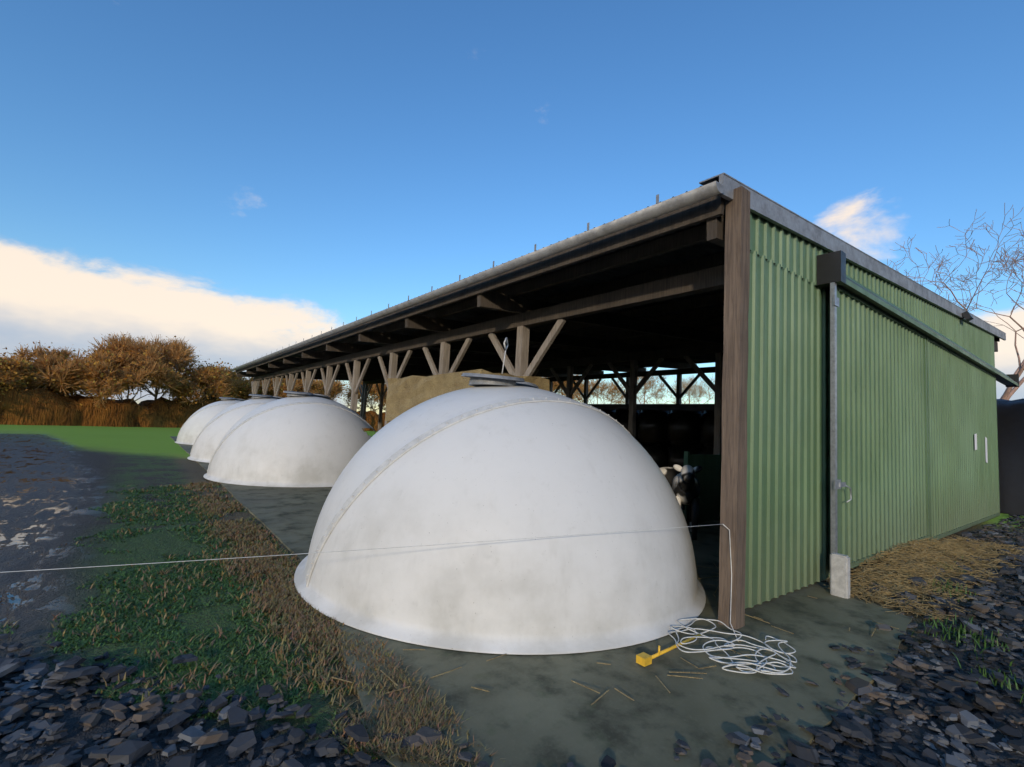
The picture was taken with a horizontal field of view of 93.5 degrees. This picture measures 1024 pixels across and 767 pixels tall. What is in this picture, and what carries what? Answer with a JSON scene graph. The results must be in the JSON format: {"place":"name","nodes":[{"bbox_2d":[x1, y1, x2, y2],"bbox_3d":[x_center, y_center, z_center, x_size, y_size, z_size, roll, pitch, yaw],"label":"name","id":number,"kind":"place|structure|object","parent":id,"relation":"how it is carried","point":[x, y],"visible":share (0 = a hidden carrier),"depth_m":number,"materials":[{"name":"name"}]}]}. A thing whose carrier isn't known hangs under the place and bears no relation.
{"place":"outdoors","nodes":[
{"label":"outdoors","id":0,"kind":"place"},
{"bbox_2d":[0,425,1023,766],"bbox_3d":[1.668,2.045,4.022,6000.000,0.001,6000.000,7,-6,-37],"label":"ground","id":1,"kind":"structure","parent":0,"point":[52,477],"depth_m":4.33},
{"bbox_2d":[0,386,384,430],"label":"hedge","id":2,"kind":"object","parent":1,"relation":"on","point":[35,406],"visible":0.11,"depth_m":32.19,"materials":[{"name":"brown plant"}]},
{"bbox_2d":[0,332,714,412],"bbox_3d":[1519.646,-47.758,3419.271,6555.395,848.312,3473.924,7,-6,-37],"label":"treeline","id":3,"kind":"object","parent":1,"relation":"on","point":[52,364],"depth_m":35.54,"materials":[{"name":"brown plant"}]},
{"bbox_2d":[0,524,796,674],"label":"fence wire and rope","id":4,"kind":"object","parent":1,"relation":"on","point":[742,664],"visible":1,"depth_m":3.45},
{"bbox_2d":[0,481,1023,766],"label":"yard grass","id":5,"kind":"structure","parent":1,"relation":"on","point":[274,599],"depth_m":3.46,"materials":[{"name":"green plant"}]},
{"bbox_2d":[170,436,911,766],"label":"concrete pad","id":6,"kind":"object","parent":1,"relation":"on","point":[533,711],"visible":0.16,"depth_m":3.03,"materials":[{"name":"grey concrete"}]},
{"bbox_2d":[175,397,245,444],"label":"calf hutch dome","id":7,"kind":"structure","parent":6,"relation":"on","point":[194,424],"depth_m":20.95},
{"bbox_2d":[187,394,282,462],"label":"calf hutch dome","id":8,"kind":"structure","parent":6,"relation":"on","point":[214,431],"depth_m":14.62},
{"bbox_2d":[203,391,375,486],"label":"calf hutch dome","id":9,"kind":"structure","parent":6,"relation":"on","point":[300,439],"depth_m":10.73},
{"bbox_2d":[385,369,548,423],"bbox_3d":[-0.919,1.065,7.992,1.318,2.336,3.064,7,-6,-37],"label":"straw stack","id":10,"kind":"object","parent":6,"relation":"on","point":[406,394],"visible":0.09,"depth_m":7.76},
{"bbox_2d":[251,319,722,454],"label":"timber braces","id":11,"kind":"object","parent":6,"relation":"on","point":[630,385],"visible":0.41,"depth_m":13.65,"materials":[{"name":"brown wood"}]},
{"bbox_2d":[236,195,999,384],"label":"shed roof timbers","id":12,"kind":"object","parent":11,"relation":"on","point":[672,345],"visible":0.53,"depth_m":9.80,"materials":[{"name":"brown wood"}]},
{"bbox_2d":[235,180,725,368],"bbox_3d":[-0.829,-1.086,19.906,14.810,0.987,28.030,7,-6,-37],"label":"shed roof sheeting","id":13,"kind":"object","parent":12,"relation":"on","point":[696,251],"visible":0.13,"depth_m":7.87,"materials":[{"name":"grey metal"}]},
{"bbox_2d":[231,173,1005,370],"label":"roof","id":14,"kind":"structure","parent":12,"relation":"attached to","point":[766,208],"depth_m":5.75,"materials":[{"name":"grey metal"}]},
{"bbox_2d":[294,337,705,654],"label":"calf hutch dome","id":15,"kind":"structure","parent":6,"relation":"on","point":[490,458],"depth_m":3.82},
{"bbox_2d":[588,404,713,467],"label":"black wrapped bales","id":16,"kind":"object","parent":6,"relation":"on","point":[667,435],"visible":0.12,"depth_m":17.68,"materials":[{"name":"plastic"}]},
{"bbox_2d":[636,633,700,666],"bbox_3d":[1.169,1.899,3.491,0.760,0.075,0.070,7,-6,-37],"label":"yellow fence stake","id":17,"kind":"object","parent":6,"relation":"on","point":[644,659],"visible":0.97,"depth_m":3.33,"materials":[{"name":"plastic"}]},
{"bbox_2d":[660,467,680,485],"bbox_3d":[2.941,2.007,9.348,1.307,1.067,0.418,5,-5,-17],"label":"calf","id":18,"kind":"object","parent":6,"relation":"on","point":[670,473],"visible":0.02,"depth_m":9.23},
{"bbox_2d":[671,464,701,539],"bbox_3d":[2.715,1.811,7.540,0.440,1.123,1.375,2,-5,18],"label":"calf","id":19,"kind":"object","parent":6,"relation":"on","point":[685,485],"visible":0.93,"depth_m":7.25},
{"bbox_2d":[683,451,721,523],"bbox_3d":[4.000,1.956,9.262,2.353,1.267,0.080,7,-6,-37],"label":"barn partition","id":20,"kind":"object","parent":6,"relation":"on","point":[708,476],"visible":0.36,"depth_m":8.96,"materials":[{"name":"metal"}]},
{"bbox_2d":[718,186,749,629],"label":"gable corner posts","id":21,"kind":"object","parent":6,"relation":"on","point":[734,385],"visible":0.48,"depth_m":4.17,"materials":[{"name":"brown wood"}]},
{"bbox_2d":[745,212,1018,608],"bbox_3d":[7.903,0.402,8.739,14.748,4.634,0.260,7,-6,-37],"label":"gable cladding and doors","id":22,"kind":"structure","parent":21,"relation":"attached to","point":[916,410],"depth_m":5.79,"materials":[{"name":"green metal"}]},
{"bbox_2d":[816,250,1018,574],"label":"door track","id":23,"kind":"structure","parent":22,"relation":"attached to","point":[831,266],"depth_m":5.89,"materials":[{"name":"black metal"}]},
{"bbox_2d":[960,311,973,321],"bbox_3d":[9.403,-1.390,9.993,0.200,0.193,0.216,7,-6,-37],"label":"floodlight","id":24,"kind":"object","parent":22,"relation":"attached to","point":[967,316],"visible":0.98,"depth_m":9.92,"materials":[{"name":"grey metal"}]},
{"bbox_2d":[974,434,987,462],"bbox_3d":[10.022,1.392,10.293,1.330,0.620,0.001,7,-6,-37],"label":"door handle","id":25,"kind":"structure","parent":22,"relation":"attached to","point":[975,435],"depth_m":10.58,"materials":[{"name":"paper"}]},
{"bbox_2d":[830,553,849,598],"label":"concrete block","id":26,"kind":"structure","parent":6,"relation":"on","point":[839,575],"depth_m":4.98,"materials":[{"name":"grey concrete"}]},
{"bbox_2d":[830,281,851,553],"bbox_3d":[3.651,0.500,5.361,0.399,3.280,0.066,6,-6,-32],"label":"downpipe","id":27,"kind":"object","parent":26,"relation":"on","point":[836,484],"depth_m":5.29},
{"bbox_2d":[331,534,1023,704],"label":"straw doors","id":28,"kind":"structure","parent":1,"relation":"on","point":[892,572],"depth_m":5.78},
{"bbox_2d":[887,203,1023,399],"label":"bare tree","id":29,"kind":"object","parent":1,"relation":"on","point":[1009,392],"visible":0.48,"depth_m":23.80,"materials":[{"name":"brown plant"}]},
{"bbox_2d":[997,398,1023,514],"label":"tarp-covered stack","id":30,"kind":"object","parent":1,"relation":"on","point":[1010,421],"visible":0.11,"depth_m":12.70,"materials":[{"name":"black plastic"}]},
{"bbox_2d":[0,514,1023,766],"bbox_3d":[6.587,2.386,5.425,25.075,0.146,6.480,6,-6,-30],"label":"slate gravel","id":31,"kind":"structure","parent":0,"point":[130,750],"depth_m":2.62,"materials":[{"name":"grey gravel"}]},
{"bbox_2d":[0,0,1023,413],"label":"sky","id":32,"kind":"structure","parent":0,"point":[243,181],"materials":[{"name":"blue"}]}
]}

